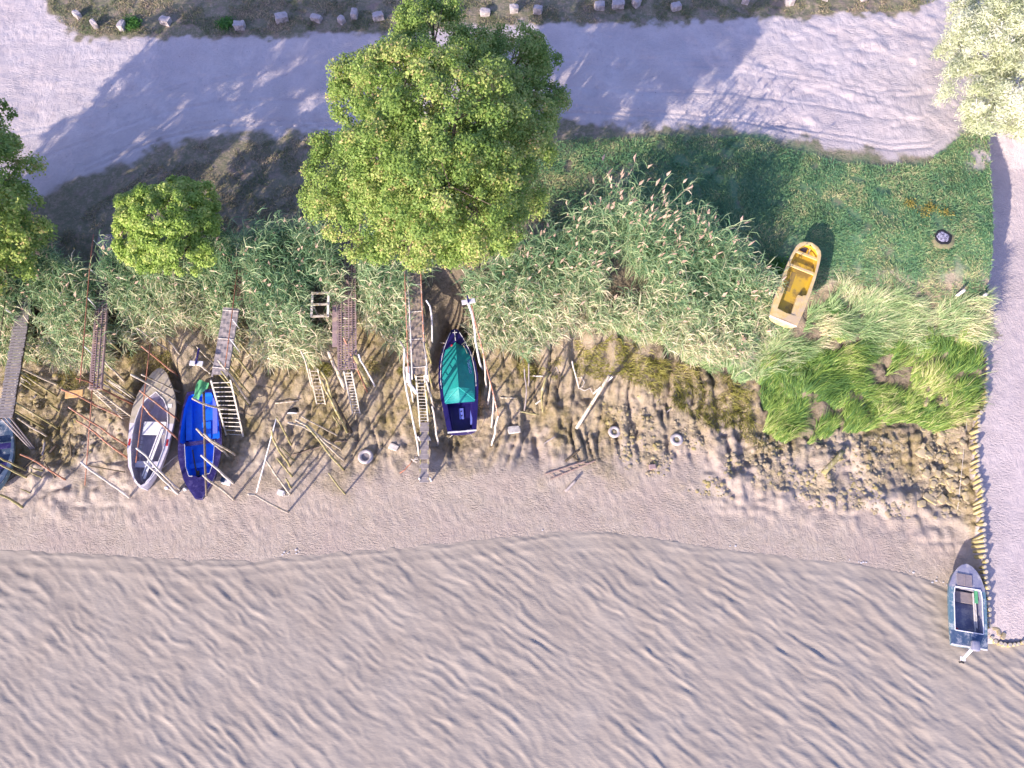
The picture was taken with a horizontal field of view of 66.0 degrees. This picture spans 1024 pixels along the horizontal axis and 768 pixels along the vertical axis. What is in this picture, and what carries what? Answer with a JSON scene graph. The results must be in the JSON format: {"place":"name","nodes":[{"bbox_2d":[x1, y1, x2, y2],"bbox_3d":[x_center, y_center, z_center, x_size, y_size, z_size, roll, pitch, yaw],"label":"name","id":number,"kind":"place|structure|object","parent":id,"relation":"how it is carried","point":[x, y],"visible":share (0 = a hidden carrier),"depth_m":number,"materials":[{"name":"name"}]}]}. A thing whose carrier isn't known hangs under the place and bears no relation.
{"place":"outdoors","nodes":[
{"label":"outdoors","id":0,"kind":"place"},
{"bbox_2d":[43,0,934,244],"bbox_3d":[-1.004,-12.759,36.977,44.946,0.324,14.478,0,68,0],"label":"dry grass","id":1,"kind":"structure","parent":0,"point":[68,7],"depth_m":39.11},
{"bbox_2d":[310,13,322,23],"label":"stone block","id":2,"kind":"structure","parent":1,"relation":"on","point":[316,18],"depth_m":38.87,"materials":[{"name":"stone"}]},
{"bbox_2d":[372,11,383,21],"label":"stone block","id":3,"kind":"structure","parent":1,"relation":"on","point":[378,16],"depth_m":38.91,"materials":[{"name":"stone"}]},
{"bbox_2d":[0,281,988,588],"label":"mud flat","id":4,"kind":"structure","parent":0,"point":[478,487],"depth_m":34.63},
{"bbox_2d":[0,418,14,489],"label":"open boat","id":5,"kind":"object","parent":4,"relation":"on","point":[7,442],"visible":0.81,"depth_m":34.59,"materials":[{"name":"blue paint"}]},
{"bbox_2d":[1,418,34,448],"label":"gangplank","id":6,"kind":"object","parent":4,"relation":"on","point":[24,441],"visible":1,"depth_m":33.68,"materials":[{"name":"grey wood"}]},
{"bbox_2d":[0,292,59,429],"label":"jetty","id":7,"kind":"object","parent":4,"relation":"on","point":[8,402],"visible":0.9,"depth_m":32.76,"materials":[{"name":"grey wood"}]},
{"bbox_2d":[22,368,57,384],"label":"mooring pole","id":8,"kind":"object","parent":4,"relation":"on","point":[40,377],"visible":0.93,"depth_m":34.06,"materials":[{"name":"brown wood"}]},
{"bbox_2d":[20,454,65,480],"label":"mooring pole","id":9,"kind":"object","parent":4,"relation":"on","point":[51,471],"visible":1,"depth_m":32.93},
{"bbox_2d":[14,362,122,457],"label":"clods","id":10,"kind":"object","parent":4,"relation":"on","point":[71,424],"visible":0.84,"depth_m":34.89,"materials":[{"name":"soil"}]},
{"bbox_2d":[61,389,123,417],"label":"mooring pole","id":11,"kind":"object","parent":4,"relation":"on","point":[111,412],"visible":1,"depth_m":32.57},
{"bbox_2d":[84,390,92,485],"bbox_3d":[-17.617,2.225,32.804,0.054,2.338,3.590,11,68,5],"label":"rusty pipe","id":12,"kind":"object","parent":11,"relation":"attached to","point":[88,435],"visible":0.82,"depth_m":32.77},
{"bbox_2d":[65,389,82,398],"bbox_3d":[-18.299,0.414,32.944,0.720,0.040,0.320,-6,68,-3],"label":"sign board","id":13,"kind":"object","parent":12,"relation":"attached to","point":[77,392],"visible":0.78,"depth_m":32.92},
{"bbox_2d":[68,407,126,446],"bbox_3d":[-17.113,1.832,32.792,0.183,5.182,0.106,38,73,14],"label":"mooring pole","id":14,"kind":"object","parent":4,"relation":"on","point":[109,434],"visible":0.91,"depth_m":32.66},
{"bbox_2d":[76,420,127,458],"bbox_3d":[-16.924,2.368,32.783,0.114,4.834,0.269,14,69,6],"label":"mooring pole","id":15,"kind":"object","parent":4,"relation":"on","point":[105,441],"visible":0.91,"depth_m":32.52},
{"bbox_2d":[76,378,133,404],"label":"mooring pole","id":16,"kind":"object","parent":4,"relation":"on","point":[118,397],"visible":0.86,"depth_m":33.48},
{"bbox_2d":[80,461,130,497],"bbox_3d":[-16.619,4.017,32.397,0.140,4.746,0.404,30,71,11],"label":"mooring pole","id":17,"kind":"object","parent":4,"relation":"on","point":[107,481],"visible":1,"depth_m":32.24,"materials":[{"name":"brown wood"}]},
{"bbox_2d":[79,234,135,398],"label":"jetty","id":18,"kind":"object","parent":4,"relation":"on","point":[93,366],"visible":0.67,"depth_m":32.95,"materials":[{"name":"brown wood"}]},
{"bbox_2d":[87,387,130,418],"bbox_3d":[-17.215,0.938,33.771,0.486,3.336,0.330,19,69,8],"label":"ladder","id":19,"kind":"object","parent":18,"relation":"attached to","point":[107,404],"visible":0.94,"depth_m":33.66,"materials":[{"name":"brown wood"}]},
{"bbox_2d":[106,379,136,399],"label":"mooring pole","id":20,"kind":"object","parent":4,"relation":"on","point":[116,385],"visible":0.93,"depth_m":34.44,"materials":[{"name":"wood"}]},
{"bbox_2d":[135,344,150,462],"bbox_3d":[-15.365,0.814,32.834,0.052,2.143,4.567,8,68,3],"label":"rusty pipe","id":21,"kind":"object","parent":4,"relation":"on","point":[143,401],"visible":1,"depth_m":32.81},
{"bbox_2d":[127,368,176,490],"bbox_3d":[-15.826,1.978,34.853,1.973,0.890,5.374,1,71,2],"label":"decked boat","id":22,"kind":"object","parent":4,"relation":"on","point":[155,438],"visible":0.91,"depth_m":34.80,"materials":[{"name":"white paint"}]},
{"bbox_2d":[130,374,181,404],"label":"mooring pole","id":23,"kind":"object","parent":4,"relation":"on","point":[156,388],"visible":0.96,"depth_m":33.36,"materials":[{"name":"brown wood"}]},
{"bbox_2d":[136,447,180,489],"bbox_3d":[-14.418,3.558,32.330,0.122,5.105,0.486,31,71,12],"label":"mooring pole","id":24,"kind":"object","parent":4,"relation":"on","point":[159,470],"visible":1,"depth_m":32.13,"materials":[{"name":"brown wood"}]},
{"bbox_2d":[139,390,179,421],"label":"mooring pole","id":25,"kind":"object","parent":4,"relation":"on","point":[170,413],"visible":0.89,"depth_m":33.32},
{"bbox_2d":[141,346,177,375],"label":"mooring pole","id":26,"kind":"object","parent":4,"relation":"on","point":[161,362],"visible":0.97,"depth_m":34.21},
{"bbox_2d":[142,404,177,440],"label":"mooring pole","id":27,"kind":"object","parent":4,"relation":"on","point":[160,423],"visible":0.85,"depth_m":32.86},
{"bbox_2d":[144,461,178,494],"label":"mooring pole","id":28,"kind":"object","parent":4,"relation":"on","point":[161,478],"visible":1,"depth_m":32.54,"materials":[{"name":"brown wood"}]},
{"bbox_2d":[178,389,221,499],"bbox_3d":[-13.567,2.668,34.513,1.904,0.792,4.965,-8,70,-2],"label":"open boat","id":29,"kind":"object","parent":4,"relation":"on","point":[190,449],"visible":0.91,"depth_m":34.62,"materials":[{"name":"blue paint"}]},
{"bbox_2d":[193,380,208,399],"bbox_3d":[-13.890,0.254,35.057,0.540,0.196,0.850,21,75,2],"label":"green cloth","id":30,"kind":"object","parent":29,"relation":"on","point":[201,386],"visible":0.98,"depth_m":35.06,"materials":[{"name":"fabric"}]},
{"bbox_2d":[196,428,228,456],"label":"mooring pole","id":31,"kind":"object","parent":4,"relation":"on","point":[214,444],"visible":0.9,"depth_m":33.12,"materials":[{"name":"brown wood"}]},
{"bbox_2d":[200,455,233,483],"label":"mooring pole","id":32,"kind":"object","parent":4,"relation":"on","point":[218,470],"visible":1,"depth_m":32.76,"materials":[{"name":"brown wood"}]},
{"bbox_2d":[192,397,243,413],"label":"mooring pole","id":33,"kind":"object","parent":4,"relation":"on","point":[208,405],"visible":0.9,"depth_m":33.03,"materials":[{"name":"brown wood"}]},
{"bbox_2d":[202,392,207,495],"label":"wooden pole","id":34,"kind":"object","parent":33,"relation":"on","point":[204,431],"visible":0.88,"depth_m":33.09,"materials":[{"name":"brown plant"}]},
{"bbox_2d":[202,475,234,500],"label":"mooring pole","id":35,"kind":"object","parent":4,"relation":"on","point":[220,488],"visible":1,"depth_m":32.51,"materials":[{"name":"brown wood"}]},
{"bbox_2d":[203,433,235,455],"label":"mooring pole","id":36,"kind":"object","parent":4,"relation":"on","point":[221,446],"visible":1,"depth_m":33.08,"materials":[{"name":"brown wood"}]},
{"bbox_2d":[210,379,243,436],"bbox_3d":[-12.137,1.075,33.739,0.850,3.598,1.624,15,69,6],"label":"ladder","id":37,"kind":"object","parent":4,"relation":"on","point":[235,405],"visible":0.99,"depth_m":33.57,"materials":[{"name":"wood"}]},
{"bbox_2d":[211,261,254,395],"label":"jetty","id":38,"kind":"object","parent":4,"relation":"on","point":[227,336],"visible":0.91,"depth_m":32.75,"materials":[{"name":"grey wood"}]},
{"bbox_2d":[217,359,250,404],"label":"mooring pole","id":39,"kind":"object","parent":4,"relation":"on","point":[235,383],"visible":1,"depth_m":33.24,"materials":[{"name":"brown wood"}]},
{"bbox_2d":[221,371,248,404],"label":"mooring pole","id":40,"kind":"object","parent":4,"relation":"on","point":[237,391],"visible":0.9,"depth_m":33.57,"materials":[{"name":"brown wood"}]},
{"bbox_2d":[256,419,276,491],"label":"white pole","id":41,"kind":"object","parent":4,"relation":"on","point":[265,458],"visible":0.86,"depth_m":33.53,"materials":[{"name":"paint"}]},
{"bbox_2d":[247,493,288,512],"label":"mooring pole","id":42,"kind":"object","parent":4,"relation":"on","point":[268,502],"visible":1,"depth_m":31.92,"materials":[{"name":"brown wood"}]},
{"bbox_2d":[266,460,290,494],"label":"mooring pole","id":43,"kind":"object","parent":4,"relation":"on","point":[280,481],"visible":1,"depth_m":32.10,"materials":[{"name":"brown wood"}]},
{"bbox_2d":[271,429,290,466],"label":"mooring pole","id":44,"kind":"object","parent":4,"relation":"on","point":[280,452],"visible":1,"depth_m":32.69,"materials":[{"name":"brown wood"}]},
{"bbox_2d":[291,441,333,455],"bbox_3d":[-8.787,2.857,34.761,1.953,0.409,0.120,-14,69,-6],"label":"branch","id":45,"kind":"object","parent":4,"relation":"on","point":[307,450],"visible":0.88,"depth_m":34.73,"materials":[{"name":"brown plant"}]},
{"bbox_2d":[287,422,341,449],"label":"mooring pole","id":46,"kind":"object","parent":4,"relation":"on","point":[322,437],"visible":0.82,"depth_m":32.41,"materials":[{"name":"brown wood"}]},
{"bbox_2d":[309,368,325,404],"bbox_3d":[-8.365,0.165,33.876,0.428,2.956,0.813,25,70,10],"label":"ladder","id":47,"kind":"object","parent":4,"relation":"on","point":[312,382],"visible":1,"depth_m":33.73,"materials":[{"name":"brown wood"}]},
{"bbox_2d":[295,419,344,460],"bbox_3d":[-7.623,2.382,31.878,0.703,6.615,0.139,-39,73,-14],"label":"mooring pole","id":48,"kind":"object","parent":4,"relation":"on","point":[327,445],"visible":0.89,"depth_m":31.90,"materials":[{"name":"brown wood"}]},
{"bbox_2d":[310,292,331,323],"bbox_3d":[-8.011,-2.911,33.896,0.770,2.525,1.098,0,68,0],"label":"wooden rack","id":49,"kind":"object","parent":4,"relation":"on","point":[319,304],"visible":0.84,"depth_m":32.87,"materials":[{"name":"white wood"}]},
{"bbox_2d":[305,425,344,470],"bbox_3d":[-7.470,2.686,31.876,0.191,6.465,0.215,17,69,7],"label":"mooring pole","id":50,"kind":"object","parent":4,"relation":"on","point":[326,450],"visible":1,"depth_m":31.64,"materials":[{"name":"brown wood"}]},
{"bbox_2d":[321,380,347,433],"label":"mooring pole","id":51,"kind":"object","parent":4,"relation":"on","point":[335,409],"visible":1,"depth_m":32.40,"materials":[{"name":"brown wood"}]},
{"bbox_2d":[327,351,346,390],"bbox_3d":[-7.536,-0.540,34.005,0.231,2.489,0.932,-22,70,-9],"label":"driftwood post","id":52,"kind":"object","parent":4,"relation":"on","point":[339,375],"visible":0.95,"depth_m":34.00,"materials":[{"name":"grey wood"}]},
{"bbox_2d":[332,397,352,433],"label":"dark beam","id":53,"kind":"structure","parent":4,"relation":"on","point":[349,429],"depth_m":33.98,"materials":[{"name":"brown wood"}]},
{"bbox_2d":[332,224,366,374],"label":"jetty","id":54,"kind":"object","parent":4,"relation":"on","point":[336,330],"visible":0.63,"depth_m":33.03,"materials":[{"name":"brown wood"}]},
{"bbox_2d":[343,371,359,413],"bbox_3d":[-6.846,0.410,33.785,0.420,3.272,0.839,10,68,4],"label":"ladder","id":55,"kind":"object","parent":4,"relation":"on","point":[349,396],"visible":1,"depth_m":33.73,"materials":[{"name":"wood"}]},
{"bbox_2d":[353,354,370,387],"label":"mooring pole","id":56,"kind":"object","parent":4,"relation":"on","point":[362,372],"visible":1,"depth_m":33.19,"materials":[{"name":"brown wood"}]},
{"bbox_2d":[358,449,372,463],"bbox_3d":[-6.440,3.193,34.668,0.680,0.137,0.680,0,68,0],"label":"tyre","id":57,"kind":"object","parent":4,"relation":"on","point":[365,456],"visible":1,"depth_m":34.65,"materials":[{"name":"rubber"}]},
{"bbox_2d":[0,336,780,451],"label":"bank grass","id":58,"kind":"structure","parent":4,"relation":"on","point":[377,367],"depth_m":34.97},
{"bbox_2d":[0,135,790,379],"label":"reed bed","id":59,"kind":"object","parent":4,"relation":"on","point":[683,273],"visible":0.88,"depth_m":32.93,"materials":[{"name":"green plant"}]},
{"bbox_2d":[403,348,419,456],"bbox_3d":[-4.124,0.992,32.254,0.197,7.026,2.265,2,68,1],"label":"mooring pole","id":60,"kind":"object","parent":4,"relation":"on","point":[409,402],"visible":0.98,"depth_m":31.80,"materials":[{"name":"grey wood"}]},
{"bbox_2d":[404,266,433,389],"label":"jetty","id":61,"kind":"object","parent":4,"relation":"on","point":[417,339],"visible":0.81,"depth_m":32.72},
{"bbox_2d":[415,374,428,426],"bbox_3d":[-3.860,0.816,33.902,0.412,3.699,1.233,7,68,3],"label":"ladder","id":62,"kind":"object","parent":4,"relation":"on","point":[418,402],"visible":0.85,"depth_m":33.74,"materials":[{"name":"wood"}]},
{"bbox_2d":[419,422,428,482],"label":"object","id":63,"kind":"structure","parent":4,"relation":"on","point":[424,453],"depth_m":34.59,"materials":[{"name":"grey wood"}]},
{"bbox_2d":[426,300,432,342],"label":"mooring pole","id":64,"kind":"object","parent":4,"relation":"on","point":[431,321],"visible":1,"depth_m":33.45,"materials":[{"name":"white paint"}]},
{"bbox_2d":[425,365,434,407],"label":"mooring pole","id":65,"kind":"object","parent":4,"relation":"on","point":[429,392],"visible":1,"depth_m":32.95,"materials":[{"name":"grey wood"}]},
{"bbox_2d":[438,329,477,434],"bbox_3d":[-2.358,-0.138,34.745,1.740,1.196,4.748,-5,71,-2],"label":"covered boat","id":66,"kind":"object","parent":4,"relation":"on","point":[458,380],"visible":1,"depth_m":34.49,"materials":[{"name":"fabric"}]},
{"bbox_2d":[467,303,482,369],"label":"mooring pole","id":67,"kind":"object","parent":4,"relation":"on","point":[477,351],"visible":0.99,"depth_m":32.18,"materials":[{"name":"white paint"}]},
{"bbox_2d":[491,416,498,445],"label":"mooring pole","id":68,"kind":"object","parent":4,"relation":"on","point":[493,438],"visible":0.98,"depth_m":33.33,"materials":[{"name":"white wood"}]},
{"bbox_2d":[471,305,498,415],"bbox_3d":[-1.095,-0.973,31.894,0.079,1.261,4.539,-13,69,-5],"label":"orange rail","id":69,"kind":"object","parent":68,"relation":"on","point":[485,361],"visible":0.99,"depth_m":31.96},
{"bbox_2d":[507,426,520,433],"bbox_3d":[0.087,2.036,35.117,0.596,0.135,0.339,-7,68,-9],"label":"flat stone","id":70,"kind":"object","parent":4,"relation":"on","point":[513,429],"visible":1,"depth_m":35.06,"materials":[{"name":"grey stone"}]},
{"bbox_2d":[544,461,594,479],"bbox_3d":[2.564,3.772,34.711,2.301,0.145,0.327,-16,69,-6],"label":"ladder","id":71,"kind":"object","parent":4,"relation":"on","point":[568,469],"visible":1,"depth_m":34.71,"materials":[{"name":"brown wood"}]},
{"bbox_2d":[575,375,609,428],"bbox_3d":[3.479,0.807,34.181,0.157,2.659,2.007,37,73,14],"label":"driftwood pole","id":72,"kind":"object","parent":4,"relation":"on","point":[579,423],"visible":1,"depth_m":34.14,"materials":[{"name":"brown wood"}]},
{"bbox_2d":[608,426,619,437],"bbox_3d":[4.553,2.126,35.064,0.560,0.129,0.560,0,68,0],"label":"tyre","id":73,"kind":"object","parent":4,"relation":"on","point":[615,433],"visible":1,"depth_m":35.03,"materials":[{"name":"rubber"}]},
{"bbox_2d":[670,433,682,445],"bbox_3d":[7.295,2.462,34.953,0.580,0.137,0.580,0,68,0],"label":"tyre","id":74,"kind":"object","parent":4,"relation":"on","point":[676,439],"visible":1,"depth_m":34.92,"materials":[{"name":"rubber"}]},
{"bbox_2d":[602,402,974,519],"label":"gravel","id":75,"kind":"structure","parent":4,"relation":"on","point":[826,491],"depth_m":34.59,"materials":[{"name":"stone"}]},
{"bbox_2d":[595,269,1000,388],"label":"long pale grass","id":76,"kind":"structure","parent":4,"relation":"on","point":[895,319],"depth_m":34.39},
{"bbox_2d":[821,450,844,474],"bbox_3d":[14.037,3.427,34.448,0.236,0.424,1.387,42,74,15],"label":"log","id":77,"kind":"object","parent":4,"relation":"on","point":[832,463],"visible":1,"depth_m":34.36,"materials":[{"name":"brown wood"}]},
{"bbox_2d":[826,300,848,315],"bbox_3d":[14.140,-3.328,34.362,1.062,0.318,0.882,0,68,0],"label":"leafy weed","id":78,"kind":"object","parent":4,"relation":"on","point":[835,312],"visible":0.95,"depth_m":34.29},
{"bbox_2d":[758,319,994,444],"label":"marsh grass","id":79,"kind":"structure","parent":4,"relation":"on","point":[840,377],"depth_m":34.72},
{"bbox_2d":[922,492,933,502],"bbox_3d":[18.042,4.922,34.160,0.501,0.132,0.284,35,72,7],"label":"flat stone","id":80,"kind":"object","parent":4,"relation":"on","point":[928,497],"visible":1,"depth_m":34.10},
{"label":"lamp post","id":81,"kind":"object","parent":4,"relation":"on","visible":0},
{"bbox_2d":[189,348,202,365],"bbox_3d":[-12.822,-1.107,32.129,0.540,0.090,0.750,3,68,1],"label":"double board","id":82,"kind":"object","parent":81,"relation":"attached to","point":[198,363],"visible":1,"depth_m":32.04,"materials":[{"name":"white paint"}]},
{"bbox_2d":[0,0,993,286],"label":"meadow","id":83,"kind":"structure","parent":0,"point":[70,204],"depth_m":35.79,"materials":[{"name":"plant"}]},
{"bbox_2d":[0,97,57,295],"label":"broadleaf tree","id":84,"kind":"object","parent":83,"relation":"on","point":[15,193],"visible":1,"depth_m":29.14,"materials":[{"name":"green plant"}]},
{"bbox_2d":[116,19,126,31],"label":"stone block","id":85,"kind":"structure","parent":83,"relation":"on","point":[120,24],"depth_m":38.59,"materials":[{"name":"stone"}]},
{"bbox_2d":[123,13,142,32],"bbox_3d":[-18.804,-17.832,38.892,1.302,0.401,1.264,0,68,0],"label":"leafy weed","id":86,"kind":"object","parent":83,"relation":"on","point":[132,22],"visible":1,"depth_m":38.82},
{"bbox_2d":[158,15,171,26],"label":"stone block","id":87,"kind":"structure","parent":83,"relation":"on","point":[165,20],"depth_m":38.81,"materials":[{"name":"stone"}]},
{"bbox_2d":[110,174,223,276],"bbox_3d":[-13.889,-6.068,32.131,4.853,5.314,4.994,0,68,0],"label":"young tree","id":88,"kind":"object","parent":83,"relation":"on","point":[136,205],"visible":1,"depth_m":30.34,"materials":[{"name":"green plant"}]},
{"bbox_2d":[214,15,235,31],"bbox_3d":[-14.127,-17.779,38.920,1.167,0.395,1.051,0,68,0],"label":"leafy weed","id":89,"kind":"object","parent":83,"relation":"on","point":[225,22],"visible":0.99,"depth_m":38.86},
{"bbox_2d":[232,20,245,30],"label":"stone block","id":90,"kind":"structure","parent":83,"relation":"on","point":[240,25],"depth_m":38.66,"materials":[{"name":"stone"}]},
{"bbox_2d":[274,12,288,24],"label":"stone block","id":91,"kind":"structure","parent":83,"relation":"on","point":[281,17],"depth_m":38.82,"materials":[{"name":"stone"}]},
{"bbox_2d":[350,7,357,19],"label":"stone block","id":92,"kind":"structure","parent":83,"relation":"on","point":[354,13],"depth_m":38.88,"materials":[{"name":"stone"}]},
{"bbox_2d":[296,0,572,273],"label":"broadleaf tree","id":93,"kind":"object","parent":83,"relation":"on","point":[418,172],"visible":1,"depth_m":26.10,"materials":[{"name":"green plant"}]},
{"bbox_2d":[480,7,490,16],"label":"stone block","id":94,"kind":"structure","parent":83,"relation":"on","point":[484,12],"depth_m":39.03,"materials":[{"name":"stone"}]},
{"bbox_2d":[509,3,518,13],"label":"stone block","id":95,"kind":"structure","parent":83,"relation":"on","point":[514,8],"depth_m":39.05,"materials":[{"name":"stone"}]},
{"bbox_2d":[533,5,542,14],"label":"stone block","id":96,"kind":"structure","parent":83,"relation":"on","point":[537,9],"depth_m":39.03,"materials":[{"name":"stone"}]},
{"bbox_2d":[594,0,604,10],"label":"stone block","id":97,"kind":"structure","parent":83,"relation":"on","point":[599,5],"depth_m":39.22,"materials":[{"name":"stone"}]},
{"bbox_2d":[611,0,624,9],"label":"stone block","id":98,"kind":"structure","parent":83,"relation":"on","point":[618,4],"depth_m":39.18,"materials":[{"name":"stone"}]},
{"bbox_2d":[670,1,681,11],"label":"stone block","id":99,"kind":"object","parent":83,"relation":"on","point":[675,6],"depth_m":39.18,"materials":[{"name":"stone"}]},
{"bbox_2d":[530,127,996,303],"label":"short grass","id":100,"kind":"structure","parent":83,"relation":"on","point":[789,212],"depth_m":35.14,"materials":[{"name":"plant"}]},
{"bbox_2d":[760,255,788,287],"bbox_3d":[11.492,-4.915,34.098,2.053,0.604,1.752,-22,70,-9],"label":"leafy weed","id":101,"kind":"object","parent":83,"relation":"on","point":[783,264],"visible":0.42,"depth_m":34.10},
{"bbox_2d":[769,242,820,327],"bbox_3d":[11.887,-4.195,33.034,1.355,0.586,4.042,23,70,7],"label":"yellow dinghy","id":102,"kind":"object","parent":83,"relation":"on","point":[788,309],"visible":0.98,"depth_m":32.95,"materials":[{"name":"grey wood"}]},
{"bbox_2d":[902,197,955,219],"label":"yellow weeds","id":103,"kind":"object","parent":83,"relation":"on","point":[931,207],"visible":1,"depth_m":34.80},
{"bbox_2d":[930,229,955,248],"bbox_3d":[18.806,-6.380,34.419,1.124,0.117,1.127,-37,73,-14],"label":"fire pit","id":104,"kind":"object","parent":83,"relation":"on","point":[943,239],"visible":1,"depth_m":34.35,"materials":[{"name":"grey stone"}]},
{"bbox_2d":[0,531,1023,767],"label":"water","id":105,"kind":"structure","parent":0,"point":[576,649],"depth_m":32.09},
{"bbox_2d":[947,564,987,663],"bbox_3d":[18.507,9.337,32.121,1.504,0.980,3.936,9,68,4],"label":"motor boat","id":106,"kind":"object","parent":105,"relation":"on","point":[967,609],"visible":1,"depth_m":32.27,"materials":[{"name":"white paint"}]},
{"bbox_2d":[0,0,1023,196],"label":"dirt road","id":107,"kind":"structure","parent":0,"point":[33,33],"depth_m":37.66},
{"bbox_2d":[5,26,956,156],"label":"pebbles","id":108,"kind":"object","parent":107,"relation":"on","point":[568,36],"visible":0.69,"depth_m":37.55,"materials":[{"name":"stone"}]},
{"bbox_2d":[927,0,1023,147],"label":"willow tree","id":109,"kind":"object","parent":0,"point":[970,32],"visible":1,"depth_m":33.59,"materials":[{"name":"plant"}]},
{"bbox_2d":[969,140,1023,643],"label":"slipway","id":110,"kind":"structure","parent":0,"point":[1000,438],"depth_m":34.51,"materials":[{"name":"concrete"}]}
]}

